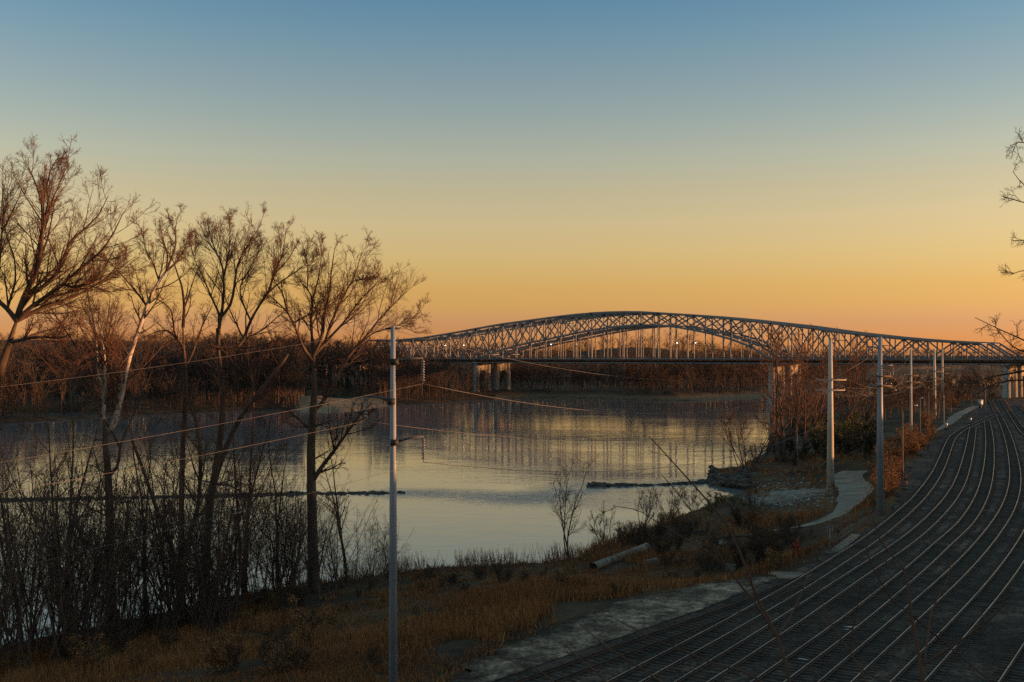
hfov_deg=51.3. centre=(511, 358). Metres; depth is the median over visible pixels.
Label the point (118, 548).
sapling
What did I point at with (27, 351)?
wood
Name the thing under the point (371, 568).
sapling
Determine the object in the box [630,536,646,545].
shrub
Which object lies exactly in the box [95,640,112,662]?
shrub
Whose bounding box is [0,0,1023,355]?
sky
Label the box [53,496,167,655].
sapling
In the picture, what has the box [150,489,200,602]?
sapling
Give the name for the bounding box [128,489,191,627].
sapling
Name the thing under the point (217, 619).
sapling
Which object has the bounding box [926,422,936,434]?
shrub
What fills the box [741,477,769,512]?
bare bush
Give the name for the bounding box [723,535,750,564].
shrub
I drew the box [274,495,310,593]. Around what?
sapling
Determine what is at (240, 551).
sapling
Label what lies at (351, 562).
tree
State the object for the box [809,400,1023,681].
railway track
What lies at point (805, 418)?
bare tree
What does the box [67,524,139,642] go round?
sapling
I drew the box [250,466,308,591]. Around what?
sapling
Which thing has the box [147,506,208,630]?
sapling
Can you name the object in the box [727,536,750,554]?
shrub
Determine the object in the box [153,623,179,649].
shrub
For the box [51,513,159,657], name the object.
sapling
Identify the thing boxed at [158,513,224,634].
sapling
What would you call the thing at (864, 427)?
shrub
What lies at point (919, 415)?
lamp post
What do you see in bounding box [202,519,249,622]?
sapling
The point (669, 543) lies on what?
shrub
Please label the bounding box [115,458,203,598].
sapling
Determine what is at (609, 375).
power line
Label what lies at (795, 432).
shrub
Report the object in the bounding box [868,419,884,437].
shrub
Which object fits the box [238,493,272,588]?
sapling
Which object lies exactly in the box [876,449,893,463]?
shrub
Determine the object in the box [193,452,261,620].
sapling
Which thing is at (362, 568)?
sapling
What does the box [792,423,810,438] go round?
shrub
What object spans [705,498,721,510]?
shrub
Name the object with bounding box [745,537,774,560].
shrub
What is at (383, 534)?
tree
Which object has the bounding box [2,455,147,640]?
sapling
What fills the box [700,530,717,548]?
shrub
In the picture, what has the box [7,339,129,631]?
bare tree
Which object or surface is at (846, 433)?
shrub
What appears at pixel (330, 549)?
sapling
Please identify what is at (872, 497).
shrub
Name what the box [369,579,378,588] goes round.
shrub
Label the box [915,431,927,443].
shrub
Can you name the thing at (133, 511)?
sapling
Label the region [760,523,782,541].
shrub
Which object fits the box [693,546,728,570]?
shrub
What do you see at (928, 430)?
shrub
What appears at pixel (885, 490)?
shrub
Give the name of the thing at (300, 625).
shrub
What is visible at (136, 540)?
sapling
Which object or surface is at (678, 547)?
shrub
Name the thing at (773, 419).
bare tree
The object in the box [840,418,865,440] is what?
shrub
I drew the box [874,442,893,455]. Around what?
shrub
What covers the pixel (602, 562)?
driftwood log
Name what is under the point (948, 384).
bank wood
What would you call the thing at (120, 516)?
sapling
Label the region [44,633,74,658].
shrub
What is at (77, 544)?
sapling
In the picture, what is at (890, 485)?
shrub
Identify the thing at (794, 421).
shrub
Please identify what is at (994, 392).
shrub
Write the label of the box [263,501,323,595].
sapling
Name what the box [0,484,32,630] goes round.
sapling
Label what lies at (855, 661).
sapling
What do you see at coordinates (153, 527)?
sapling
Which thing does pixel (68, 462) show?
sapling
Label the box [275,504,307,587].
sapling
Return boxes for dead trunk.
[130,439,185,625]
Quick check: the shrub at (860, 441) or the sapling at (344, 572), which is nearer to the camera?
the sapling at (344, 572)
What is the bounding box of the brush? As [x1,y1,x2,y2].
[0,381,841,421]
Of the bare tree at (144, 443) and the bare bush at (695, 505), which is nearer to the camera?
the bare tree at (144, 443)
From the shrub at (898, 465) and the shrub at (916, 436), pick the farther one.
the shrub at (916, 436)
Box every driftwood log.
[589,543,650,570]
[723,534,752,537]
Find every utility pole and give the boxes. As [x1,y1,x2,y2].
[901,411,902,474]
[928,392,928,428]
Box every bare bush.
[584,501,616,541]
[634,486,662,523]
[652,481,687,514]
[681,479,711,511]
[707,398,786,470]
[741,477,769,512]
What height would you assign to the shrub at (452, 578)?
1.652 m
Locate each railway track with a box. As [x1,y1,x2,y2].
[510,575,824,681]
[601,414,999,681]
[667,428,978,681]
[745,421,997,681]
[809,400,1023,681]
[881,400,1023,681]
[990,405,1023,681]
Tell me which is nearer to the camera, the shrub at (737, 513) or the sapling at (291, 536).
the sapling at (291, 536)
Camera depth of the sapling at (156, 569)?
89.04 m
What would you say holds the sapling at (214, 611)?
on the ground at (566, 610)
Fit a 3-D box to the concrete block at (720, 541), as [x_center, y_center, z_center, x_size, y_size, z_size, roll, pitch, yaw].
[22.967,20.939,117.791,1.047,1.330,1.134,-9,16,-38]
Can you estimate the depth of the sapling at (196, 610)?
85.30 m
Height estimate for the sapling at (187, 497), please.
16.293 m
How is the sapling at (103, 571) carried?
on the ground at (566, 610)
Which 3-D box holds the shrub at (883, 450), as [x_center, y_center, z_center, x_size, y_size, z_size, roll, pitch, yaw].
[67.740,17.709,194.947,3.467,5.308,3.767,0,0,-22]
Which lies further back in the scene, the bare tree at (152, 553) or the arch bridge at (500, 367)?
the arch bridge at (500, 367)
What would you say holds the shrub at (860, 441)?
on the ground at (566, 610)
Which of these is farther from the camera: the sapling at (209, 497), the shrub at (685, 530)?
the shrub at (685, 530)
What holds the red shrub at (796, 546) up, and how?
on the ground at (566, 610)
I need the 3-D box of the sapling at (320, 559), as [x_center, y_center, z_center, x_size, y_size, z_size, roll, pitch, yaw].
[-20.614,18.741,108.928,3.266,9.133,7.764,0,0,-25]
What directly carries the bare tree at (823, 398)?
on the ground at (566, 610)
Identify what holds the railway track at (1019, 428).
on the rail yard at (989, 647)
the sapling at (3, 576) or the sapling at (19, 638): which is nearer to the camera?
the sapling at (19, 638)
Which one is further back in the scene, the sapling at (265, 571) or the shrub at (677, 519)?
the shrub at (677, 519)
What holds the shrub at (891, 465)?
on the ground at (566, 610)
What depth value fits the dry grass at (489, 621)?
76.69 m
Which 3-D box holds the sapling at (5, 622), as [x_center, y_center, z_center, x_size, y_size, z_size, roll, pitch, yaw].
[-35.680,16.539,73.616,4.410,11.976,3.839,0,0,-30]
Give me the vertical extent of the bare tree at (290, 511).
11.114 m
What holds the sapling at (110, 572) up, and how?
on the ground at (566, 610)
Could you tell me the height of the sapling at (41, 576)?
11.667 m
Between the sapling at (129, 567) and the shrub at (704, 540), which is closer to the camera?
the sapling at (129, 567)
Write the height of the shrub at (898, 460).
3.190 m
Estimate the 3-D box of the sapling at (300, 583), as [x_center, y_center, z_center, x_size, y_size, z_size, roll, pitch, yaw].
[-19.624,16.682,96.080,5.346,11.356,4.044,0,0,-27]
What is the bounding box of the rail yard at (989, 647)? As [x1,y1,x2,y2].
[469,400,1023,681]
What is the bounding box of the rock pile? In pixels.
[706,465,751,486]
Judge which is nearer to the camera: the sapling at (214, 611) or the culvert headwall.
the sapling at (214, 611)
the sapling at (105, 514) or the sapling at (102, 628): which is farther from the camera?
the sapling at (105, 514)
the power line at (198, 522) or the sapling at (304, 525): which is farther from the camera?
the sapling at (304, 525)
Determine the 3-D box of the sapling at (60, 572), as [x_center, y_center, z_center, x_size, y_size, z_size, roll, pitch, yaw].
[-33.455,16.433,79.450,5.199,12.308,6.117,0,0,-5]
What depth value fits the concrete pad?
83.36 m
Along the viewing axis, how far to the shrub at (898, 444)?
221.42 m
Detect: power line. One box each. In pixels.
[0,384,419,462]
[0,462,422,571]
[1,421,363,492]
[2,328,385,386]
[367,378,888,440]
[395,330,879,380]
[425,359,865,413]
[425,395,868,471]
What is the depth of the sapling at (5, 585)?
77.79 m
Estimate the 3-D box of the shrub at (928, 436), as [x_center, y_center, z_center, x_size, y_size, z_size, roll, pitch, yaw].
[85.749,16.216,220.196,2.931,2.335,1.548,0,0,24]
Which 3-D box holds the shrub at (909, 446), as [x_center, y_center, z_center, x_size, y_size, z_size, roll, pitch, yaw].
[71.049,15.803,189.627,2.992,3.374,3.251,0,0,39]
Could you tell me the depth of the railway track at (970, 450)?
79.94 m
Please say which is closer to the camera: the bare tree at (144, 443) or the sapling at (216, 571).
the sapling at (216, 571)
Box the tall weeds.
[316,506,682,592]
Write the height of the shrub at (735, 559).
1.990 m
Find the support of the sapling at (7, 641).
on the ground at (566, 610)
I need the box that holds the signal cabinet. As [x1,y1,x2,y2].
[977,400,982,407]
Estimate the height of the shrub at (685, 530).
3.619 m
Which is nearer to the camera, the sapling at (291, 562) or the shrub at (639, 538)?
the sapling at (291, 562)
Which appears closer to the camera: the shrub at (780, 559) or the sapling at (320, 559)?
the shrub at (780, 559)
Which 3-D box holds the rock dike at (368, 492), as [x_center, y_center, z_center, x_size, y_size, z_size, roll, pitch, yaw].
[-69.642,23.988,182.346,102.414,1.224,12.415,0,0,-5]
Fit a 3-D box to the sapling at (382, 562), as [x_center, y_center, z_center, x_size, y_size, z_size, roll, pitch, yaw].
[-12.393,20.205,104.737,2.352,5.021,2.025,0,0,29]
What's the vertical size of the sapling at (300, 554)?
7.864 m
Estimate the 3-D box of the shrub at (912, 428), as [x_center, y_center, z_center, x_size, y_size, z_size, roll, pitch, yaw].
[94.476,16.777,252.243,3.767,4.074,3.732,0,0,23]
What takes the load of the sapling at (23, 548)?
on the ground at (566, 610)
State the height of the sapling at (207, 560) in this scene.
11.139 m
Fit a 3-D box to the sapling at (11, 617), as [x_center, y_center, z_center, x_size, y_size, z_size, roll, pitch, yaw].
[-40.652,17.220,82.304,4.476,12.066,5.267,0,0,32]
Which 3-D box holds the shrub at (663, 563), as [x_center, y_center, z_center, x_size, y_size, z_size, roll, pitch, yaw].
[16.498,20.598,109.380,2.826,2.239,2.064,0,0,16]
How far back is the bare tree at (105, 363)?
96.19 m
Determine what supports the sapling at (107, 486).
on the ground at (566, 610)
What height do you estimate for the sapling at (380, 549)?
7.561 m
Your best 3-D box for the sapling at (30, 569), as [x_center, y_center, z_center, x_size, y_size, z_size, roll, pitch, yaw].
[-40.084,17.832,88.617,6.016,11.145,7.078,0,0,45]
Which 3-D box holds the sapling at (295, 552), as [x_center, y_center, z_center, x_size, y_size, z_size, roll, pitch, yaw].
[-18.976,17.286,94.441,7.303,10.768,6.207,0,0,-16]
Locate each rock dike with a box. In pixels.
[4,490,405,502]
[586,478,712,486]
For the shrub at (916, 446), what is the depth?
189.59 m
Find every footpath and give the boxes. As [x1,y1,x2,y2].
[768,470,874,530]
[936,406,978,431]
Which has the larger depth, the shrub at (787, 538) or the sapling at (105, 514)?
the shrub at (787, 538)
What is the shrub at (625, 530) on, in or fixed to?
on the ground at (566, 610)
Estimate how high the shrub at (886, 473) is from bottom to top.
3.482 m
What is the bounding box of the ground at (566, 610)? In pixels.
[0,340,1023,681]
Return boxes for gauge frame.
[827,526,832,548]
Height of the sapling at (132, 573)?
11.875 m
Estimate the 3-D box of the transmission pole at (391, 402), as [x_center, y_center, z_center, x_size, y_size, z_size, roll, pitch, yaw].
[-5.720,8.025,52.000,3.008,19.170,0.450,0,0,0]
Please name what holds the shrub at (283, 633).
on the ground at (566, 610)
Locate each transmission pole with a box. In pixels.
[364,326,425,681]
[816,339,845,486]
[868,337,893,514]
[903,349,919,433]
[926,350,941,416]
[936,349,949,406]
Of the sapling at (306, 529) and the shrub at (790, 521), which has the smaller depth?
the sapling at (306, 529)
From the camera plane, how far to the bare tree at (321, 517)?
108.13 m
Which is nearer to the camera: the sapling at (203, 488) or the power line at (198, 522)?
the power line at (198, 522)
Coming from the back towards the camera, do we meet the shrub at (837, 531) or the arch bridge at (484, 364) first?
the arch bridge at (484, 364)
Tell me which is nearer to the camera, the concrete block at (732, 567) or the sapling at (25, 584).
the sapling at (25, 584)
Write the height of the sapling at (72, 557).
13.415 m
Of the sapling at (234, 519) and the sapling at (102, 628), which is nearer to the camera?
the sapling at (102, 628)
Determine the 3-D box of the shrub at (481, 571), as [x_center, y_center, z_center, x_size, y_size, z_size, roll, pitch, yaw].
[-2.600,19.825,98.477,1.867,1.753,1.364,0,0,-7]
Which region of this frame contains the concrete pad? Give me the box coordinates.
[769,571,811,579]
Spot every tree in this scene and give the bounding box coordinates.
[0,132,162,498]
[0,383,30,639]
[0,471,50,574]
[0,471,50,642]
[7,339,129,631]
[26,203,206,623]
[27,490,70,634]
[54,504,113,628]
[99,363,184,616]
[118,400,176,611]
[119,485,169,621]
[133,236,229,607]
[133,501,168,627]
[174,200,329,601]
[195,340,294,595]
[247,382,313,588]
[248,228,431,592]
[256,499,280,588]
[274,480,302,585]
[316,407,353,582]
[317,496,353,583]
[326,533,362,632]
[333,524,367,586]
[370,512,397,554]
[546,454,596,562]
[750,323,818,462]
[752,346,810,452]
[765,357,789,450]
[778,329,847,459]
[783,323,816,453]
[798,347,841,427]
[843,345,887,420]
[844,330,869,421]
[954,126,1023,398]
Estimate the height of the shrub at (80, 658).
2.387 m
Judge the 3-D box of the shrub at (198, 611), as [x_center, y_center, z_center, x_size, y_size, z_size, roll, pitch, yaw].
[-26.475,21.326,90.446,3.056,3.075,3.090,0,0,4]
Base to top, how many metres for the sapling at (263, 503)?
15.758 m
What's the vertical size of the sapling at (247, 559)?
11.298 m
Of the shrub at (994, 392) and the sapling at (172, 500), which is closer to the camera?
the sapling at (172, 500)
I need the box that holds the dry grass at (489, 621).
[0,431,941,681]
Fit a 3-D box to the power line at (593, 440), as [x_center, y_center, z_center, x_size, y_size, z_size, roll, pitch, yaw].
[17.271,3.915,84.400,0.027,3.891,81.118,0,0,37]
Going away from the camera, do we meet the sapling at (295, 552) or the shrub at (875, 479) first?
the sapling at (295, 552)
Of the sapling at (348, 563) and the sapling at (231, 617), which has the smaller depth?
the sapling at (231, 617)
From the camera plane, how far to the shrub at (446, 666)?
58.30 m
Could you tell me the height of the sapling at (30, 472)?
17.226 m
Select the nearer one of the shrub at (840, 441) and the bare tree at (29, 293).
the bare tree at (29, 293)
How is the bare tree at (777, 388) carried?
on the ground at (566, 610)
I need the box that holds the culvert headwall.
[831,524,859,551]
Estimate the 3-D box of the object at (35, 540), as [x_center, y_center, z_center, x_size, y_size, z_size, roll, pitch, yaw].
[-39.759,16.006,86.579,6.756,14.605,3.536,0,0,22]
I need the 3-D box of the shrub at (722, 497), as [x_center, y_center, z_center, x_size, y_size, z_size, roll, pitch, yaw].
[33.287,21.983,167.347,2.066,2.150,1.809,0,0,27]
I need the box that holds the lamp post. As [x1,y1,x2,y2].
[914,398,920,435]
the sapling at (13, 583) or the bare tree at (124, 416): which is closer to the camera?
the sapling at (13, 583)
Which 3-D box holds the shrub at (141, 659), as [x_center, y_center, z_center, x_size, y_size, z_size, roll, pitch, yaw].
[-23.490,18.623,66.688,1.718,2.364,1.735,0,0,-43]
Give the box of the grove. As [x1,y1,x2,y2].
[187,322,469,407]
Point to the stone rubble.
(789, 503)
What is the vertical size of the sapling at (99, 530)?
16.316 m
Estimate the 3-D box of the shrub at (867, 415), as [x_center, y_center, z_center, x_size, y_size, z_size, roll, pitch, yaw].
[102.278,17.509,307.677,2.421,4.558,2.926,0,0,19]
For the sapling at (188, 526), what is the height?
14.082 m
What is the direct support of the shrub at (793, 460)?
on the ground at (566, 610)
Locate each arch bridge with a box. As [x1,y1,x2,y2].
[130,311,1023,406]
[198,314,1023,403]
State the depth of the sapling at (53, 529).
88.12 m
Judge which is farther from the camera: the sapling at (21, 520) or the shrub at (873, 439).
the shrub at (873, 439)
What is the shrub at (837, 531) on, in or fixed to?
on the ground at (566, 610)
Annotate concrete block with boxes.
[645,558,657,564]
[715,540,726,547]
[725,563,736,570]
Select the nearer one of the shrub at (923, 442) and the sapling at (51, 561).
the sapling at (51, 561)
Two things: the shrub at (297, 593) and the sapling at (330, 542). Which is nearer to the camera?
the shrub at (297, 593)
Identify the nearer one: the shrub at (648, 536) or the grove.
the shrub at (648, 536)
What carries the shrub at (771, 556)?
on the ground at (566, 610)
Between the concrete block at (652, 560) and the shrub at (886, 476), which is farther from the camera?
the shrub at (886, 476)
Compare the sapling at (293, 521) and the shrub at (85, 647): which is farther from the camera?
the sapling at (293, 521)
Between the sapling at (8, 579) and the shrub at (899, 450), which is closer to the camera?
the sapling at (8, 579)
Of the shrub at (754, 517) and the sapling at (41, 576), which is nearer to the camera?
the sapling at (41, 576)
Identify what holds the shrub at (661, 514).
on the ground at (566, 610)
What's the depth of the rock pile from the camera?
203.06 m
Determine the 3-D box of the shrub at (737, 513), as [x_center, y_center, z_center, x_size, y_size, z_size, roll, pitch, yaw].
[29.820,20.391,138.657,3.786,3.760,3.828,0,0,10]
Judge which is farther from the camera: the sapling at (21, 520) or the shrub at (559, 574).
the shrub at (559, 574)
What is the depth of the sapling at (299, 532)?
96.87 m
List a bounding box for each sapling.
[0,426,72,655]
[0,434,135,645]
[0,438,91,673]
[0,439,85,663]
[0,444,72,670]
[0,447,135,648]
[0,462,102,634]
[0,465,42,648]
[0,470,121,658]
[0,476,52,669]
[0,476,85,638]
[0,478,41,632]
[0,479,55,653]
[0,480,69,648]
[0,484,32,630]
[0,508,35,668]
[0,510,30,644]
[0,512,38,660]
[0,515,45,640]
[0,517,26,628]
[0,517,65,629]
[0,522,16,644]
[0,522,49,639]
[0,524,40,645]
[0,545,24,646]
[0,553,30,618]
[1,568,43,649]
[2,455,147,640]
[3,464,65,654]
[8,458,132,636]
[8,505,89,632]
[10,448,99,609]
[10,482,126,639]
[16,447,72,633]
[16,500,81,650]
[17,453,86,635]
[17,456,145,664]
[21,513,124,645]
[22,499,96,640]
[22,499,98,646]
[26,494,94,673]
[27,466,155,647]
[28,470,83,658]
[29,493,106,625]
[32,467,117,663]
[32,493,159,653]
[33,515,99,631]
[37,450,159,638]
[50,420,163,613]
[50,482,150,606]
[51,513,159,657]
[52,478,158,634]
[53,450,163,656]
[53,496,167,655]
[56,467,154,627]
[57,488,123,631]
[57,489,87,636]
[66,464,145,649]
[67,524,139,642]
[72,493,139,639]
[73,447,150,610]
[74,445,170,629]
[80,498,143,654]
[81,495,153,649]
[82,510,153,641]
[83,453,165,624]
[86,438,181,646]
[89,510,173,641]
[90,437,161,644]
[93,434,232,644]
[101,499,174,636]
[102,476,219,637]
[103,462,156,608]
[103,469,188,645]
[106,494,190,637]
[110,491,172,626]
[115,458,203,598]
[115,517,170,616]
[119,439,251,615]
[127,426,207,619]
[127,471,199,617]
[128,434,281,623]
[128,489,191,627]
[132,430,224,636]
[132,478,191,611]
[132,539,183,604]
[133,476,188,627]
[134,459,237,618]
[134,466,249,630]
[135,460,207,596]
[139,514,188,629]
[140,423,292,631]
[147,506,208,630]
[149,500,213,625]
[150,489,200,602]
[151,450,229,625]
[153,424,251,611]
[154,445,221,615]
[154,463,224,605]
[156,510,197,619]
[157,432,259,616]
[157,501,231,626]
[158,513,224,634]
[159,483,257,631]
[165,492,207,630]
[168,446,272,624]
[179,466,239,615]
[182,412,234,625]
[182,489,260,632]
[186,515,238,627]
[192,475,244,621]
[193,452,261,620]
[197,437,276,620]
[198,473,274,617]
[201,441,286,626]
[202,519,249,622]
[203,468,265,597]
[203,488,265,592]
[207,459,266,579]
[210,459,274,621]
[211,489,283,612]
[211,500,274,601]
[212,496,274,615]
[218,454,283,586]
[219,485,276,625]
[223,478,294,594]
[232,464,281,609]
[232,518,288,597]
[234,489,291,604]
[237,506,283,596]
[238,437,303,593]
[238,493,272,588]
[240,492,303,570]
[241,471,299,597]
[242,510,275,587]
[243,478,321,603]
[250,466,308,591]
[252,465,298,590]
[258,496,337,602]
[262,485,332,602]
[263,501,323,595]
[265,489,325,582]
[269,484,325,570]
[269,527,315,597]
[271,482,322,600]
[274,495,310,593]
[274,517,324,590]
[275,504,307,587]
[280,459,328,605]
[281,494,324,564]
[283,469,306,567]
[286,502,346,592]
[302,482,349,572]
[302,498,334,588]
[302,506,344,571]
[304,521,327,578]
[304,522,347,589]
[306,493,347,591]
[306,513,339,578]
[317,496,345,583]
[318,466,350,581]
[326,489,377,590]
[327,495,382,595]
[330,557,356,589]
[332,543,354,592]
[344,503,375,582]
[347,542,381,589]
[350,530,368,591]
[352,511,383,580]
[354,532,381,583]
[361,542,384,591]
[364,520,380,578]
[365,516,405,584]
[371,522,402,577]
[374,539,388,587]
[375,521,388,576]
[378,528,388,584]
[379,518,411,589]
[379,537,388,584]
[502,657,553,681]
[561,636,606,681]
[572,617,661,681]
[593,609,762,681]
[605,436,811,681]
[812,583,910,681]
[858,511,1015,681]
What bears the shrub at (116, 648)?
on the ground at (566, 610)
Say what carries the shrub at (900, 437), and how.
on the ground at (566, 610)
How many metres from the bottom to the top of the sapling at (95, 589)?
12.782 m
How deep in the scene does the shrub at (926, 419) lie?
274.41 m
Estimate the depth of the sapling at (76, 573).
87.04 m
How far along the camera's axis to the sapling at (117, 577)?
83.35 m
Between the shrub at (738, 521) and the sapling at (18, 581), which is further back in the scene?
the shrub at (738, 521)
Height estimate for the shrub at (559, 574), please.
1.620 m
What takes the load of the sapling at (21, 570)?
on the ground at (566, 610)
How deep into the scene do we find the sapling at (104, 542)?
80.82 m
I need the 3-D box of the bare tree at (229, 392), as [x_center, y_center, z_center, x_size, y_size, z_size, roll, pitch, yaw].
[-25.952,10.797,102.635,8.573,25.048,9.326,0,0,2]
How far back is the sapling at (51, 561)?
80.96 m
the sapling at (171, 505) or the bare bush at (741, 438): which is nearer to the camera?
the sapling at (171, 505)
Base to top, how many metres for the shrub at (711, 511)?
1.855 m
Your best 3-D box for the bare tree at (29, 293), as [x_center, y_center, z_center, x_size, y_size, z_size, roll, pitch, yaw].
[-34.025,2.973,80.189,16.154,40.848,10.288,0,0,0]
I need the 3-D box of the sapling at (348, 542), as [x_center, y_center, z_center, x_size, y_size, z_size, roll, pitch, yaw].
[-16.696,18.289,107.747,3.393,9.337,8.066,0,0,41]
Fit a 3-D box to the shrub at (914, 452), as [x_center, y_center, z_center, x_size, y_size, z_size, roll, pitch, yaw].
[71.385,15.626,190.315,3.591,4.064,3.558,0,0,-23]
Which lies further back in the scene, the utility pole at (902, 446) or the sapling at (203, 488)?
the utility pole at (902, 446)
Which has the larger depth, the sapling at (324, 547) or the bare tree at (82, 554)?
the sapling at (324, 547)
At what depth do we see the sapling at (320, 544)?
100.66 m
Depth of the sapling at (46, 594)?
82.81 m
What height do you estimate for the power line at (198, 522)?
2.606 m
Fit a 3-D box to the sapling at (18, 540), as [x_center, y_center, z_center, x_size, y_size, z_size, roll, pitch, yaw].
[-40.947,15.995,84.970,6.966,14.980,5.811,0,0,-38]
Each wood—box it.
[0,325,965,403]
[0,331,1023,371]
[775,367,1001,436]
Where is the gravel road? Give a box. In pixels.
[451,571,785,681]
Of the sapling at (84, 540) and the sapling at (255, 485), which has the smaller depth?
the sapling at (84, 540)
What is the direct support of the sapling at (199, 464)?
on the ground at (566, 610)
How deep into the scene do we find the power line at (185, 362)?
43.80 m
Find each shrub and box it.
[42,635,79,664]
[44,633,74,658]
[44,634,61,645]
[66,633,111,666]
[67,644,101,671]
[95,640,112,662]
[103,623,134,657]
[122,639,148,669]
[135,595,159,626]
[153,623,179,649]
[185,598,215,623]
[192,630,241,676]
[209,634,246,671]
[253,584,273,604]
[253,632,282,661]
[257,629,298,674]
[267,582,283,603]
[269,595,297,613]
[271,623,290,644]
[278,636,317,669]
[280,602,316,625]
[286,594,331,636]
[289,584,309,602]
[290,579,315,608]
[337,579,347,588]
[365,642,382,662]
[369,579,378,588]
[397,650,412,670]
[424,565,438,579]
[444,571,459,585]
[444,663,452,670]
[456,580,469,590]
[471,564,488,577]
[475,564,492,580]
[491,559,508,571]
[492,564,509,576]
[496,564,515,582]
[518,569,530,583]
[540,564,550,574]
[553,568,565,579]
[555,575,569,586]
[608,581,621,594]
[613,520,641,543]
[617,520,636,542]
[630,532,642,545]
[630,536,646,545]
[639,521,653,541]
[646,536,672,553]
[651,518,671,539]
[651,531,675,554]
[655,511,670,528]
[660,547,684,567]
[665,509,681,526]
[671,522,690,545]
[673,515,686,531]
[674,535,681,551]
[680,515,699,535]
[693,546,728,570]
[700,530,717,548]
[704,519,711,532]
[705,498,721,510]
[705,503,713,513]
[706,492,719,504]
[708,532,725,548]
[719,492,729,503]
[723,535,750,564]
[726,550,742,565]
[727,495,738,503]
[727,501,753,525]
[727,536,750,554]
[733,511,748,527]
[742,508,762,525]
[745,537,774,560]
[750,535,774,562]
[753,549,764,563]
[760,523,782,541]
[761,534,787,556]
[762,546,784,573]
[769,551,784,566]
[774,511,799,534]
[775,431,796,455]
[780,518,817,547]
[785,413,801,428]
[785,439,797,456]
[791,457,797,465]
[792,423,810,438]
[792,540,801,556]
[801,442,811,460]
[803,418,826,442]
[808,429,826,458]
[814,419,837,441]
[818,435,837,457]
[820,444,842,466]
[826,430,846,450]
[831,526,841,535]
[834,432,841,450]
[837,434,855,459]
[838,422,859,441]
[839,410,862,426]
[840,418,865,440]
[842,430,854,453]
[845,429,864,454]
[853,430,876,458]
[854,429,876,458]
[855,421,876,440]
[862,411,870,421]
[865,458,875,474]
[866,493,884,507]
[867,488,875,508]
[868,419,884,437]
[868,460,903,478]
[869,468,896,479]
[869,469,889,487]
[873,447,890,459]
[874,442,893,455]
[874,470,908,492]
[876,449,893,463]
[884,387,894,403]
[884,473,898,494]
[884,483,890,497]
[886,460,902,476]
[887,452,904,467]
[888,438,910,457]
[889,435,901,446]
[893,443,908,456]
[894,423,914,443]
[903,422,917,433]
[903,432,920,454]
[903,436,921,455]
[904,426,921,444]
[906,438,919,453]
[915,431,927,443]
[918,434,927,446]
[921,412,932,427]
[921,412,934,426]
[921,432,934,439]
[924,424,936,437]
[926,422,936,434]
[987,390,999,397]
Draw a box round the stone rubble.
[731,470,837,520]
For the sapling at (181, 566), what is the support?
on the ground at (566, 610)
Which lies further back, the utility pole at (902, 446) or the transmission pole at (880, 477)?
the utility pole at (902, 446)
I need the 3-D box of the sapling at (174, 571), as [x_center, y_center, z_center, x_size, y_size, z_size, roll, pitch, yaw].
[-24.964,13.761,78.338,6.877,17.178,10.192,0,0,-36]
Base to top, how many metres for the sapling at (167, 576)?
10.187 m
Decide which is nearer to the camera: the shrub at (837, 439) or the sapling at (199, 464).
the sapling at (199, 464)
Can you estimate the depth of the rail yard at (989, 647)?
70.44 m
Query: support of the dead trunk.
on the ground at (566, 610)
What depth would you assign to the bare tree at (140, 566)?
91.09 m
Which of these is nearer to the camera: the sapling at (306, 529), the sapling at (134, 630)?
the sapling at (134, 630)
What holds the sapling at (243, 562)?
on the ground at (566, 610)
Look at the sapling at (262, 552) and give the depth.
96.66 m
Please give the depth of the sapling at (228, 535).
92.43 m
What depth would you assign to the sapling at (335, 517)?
112.62 m
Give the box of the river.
[0,367,1001,644]
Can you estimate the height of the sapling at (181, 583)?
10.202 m
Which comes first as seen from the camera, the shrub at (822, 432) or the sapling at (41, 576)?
the sapling at (41, 576)
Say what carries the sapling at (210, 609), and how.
on the ground at (566, 610)
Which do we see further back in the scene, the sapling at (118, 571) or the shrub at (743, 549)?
the shrub at (743, 549)
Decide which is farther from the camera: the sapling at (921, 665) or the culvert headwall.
the culvert headwall
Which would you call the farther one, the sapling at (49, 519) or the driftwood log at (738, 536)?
the driftwood log at (738, 536)
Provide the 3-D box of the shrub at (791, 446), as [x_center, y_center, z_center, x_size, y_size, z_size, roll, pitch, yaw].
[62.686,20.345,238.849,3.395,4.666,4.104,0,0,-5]
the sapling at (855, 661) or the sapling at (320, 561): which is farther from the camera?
the sapling at (320, 561)
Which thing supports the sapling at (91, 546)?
on the ground at (566, 610)
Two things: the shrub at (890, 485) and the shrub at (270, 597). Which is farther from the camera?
the shrub at (890, 485)
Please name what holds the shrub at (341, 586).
on the ground at (566, 610)
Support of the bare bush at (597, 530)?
on the ground at (566, 610)
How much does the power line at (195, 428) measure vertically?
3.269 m
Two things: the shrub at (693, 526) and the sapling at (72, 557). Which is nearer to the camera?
the sapling at (72, 557)
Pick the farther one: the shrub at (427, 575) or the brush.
the brush
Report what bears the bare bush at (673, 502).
on the ground at (566, 610)
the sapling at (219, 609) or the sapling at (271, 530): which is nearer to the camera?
the sapling at (219, 609)
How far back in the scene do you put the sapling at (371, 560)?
109.16 m
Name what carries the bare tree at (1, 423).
on the ground at (566, 610)
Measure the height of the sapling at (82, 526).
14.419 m
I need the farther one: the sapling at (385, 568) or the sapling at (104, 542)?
the sapling at (385, 568)
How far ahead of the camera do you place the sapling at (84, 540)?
83.26 m

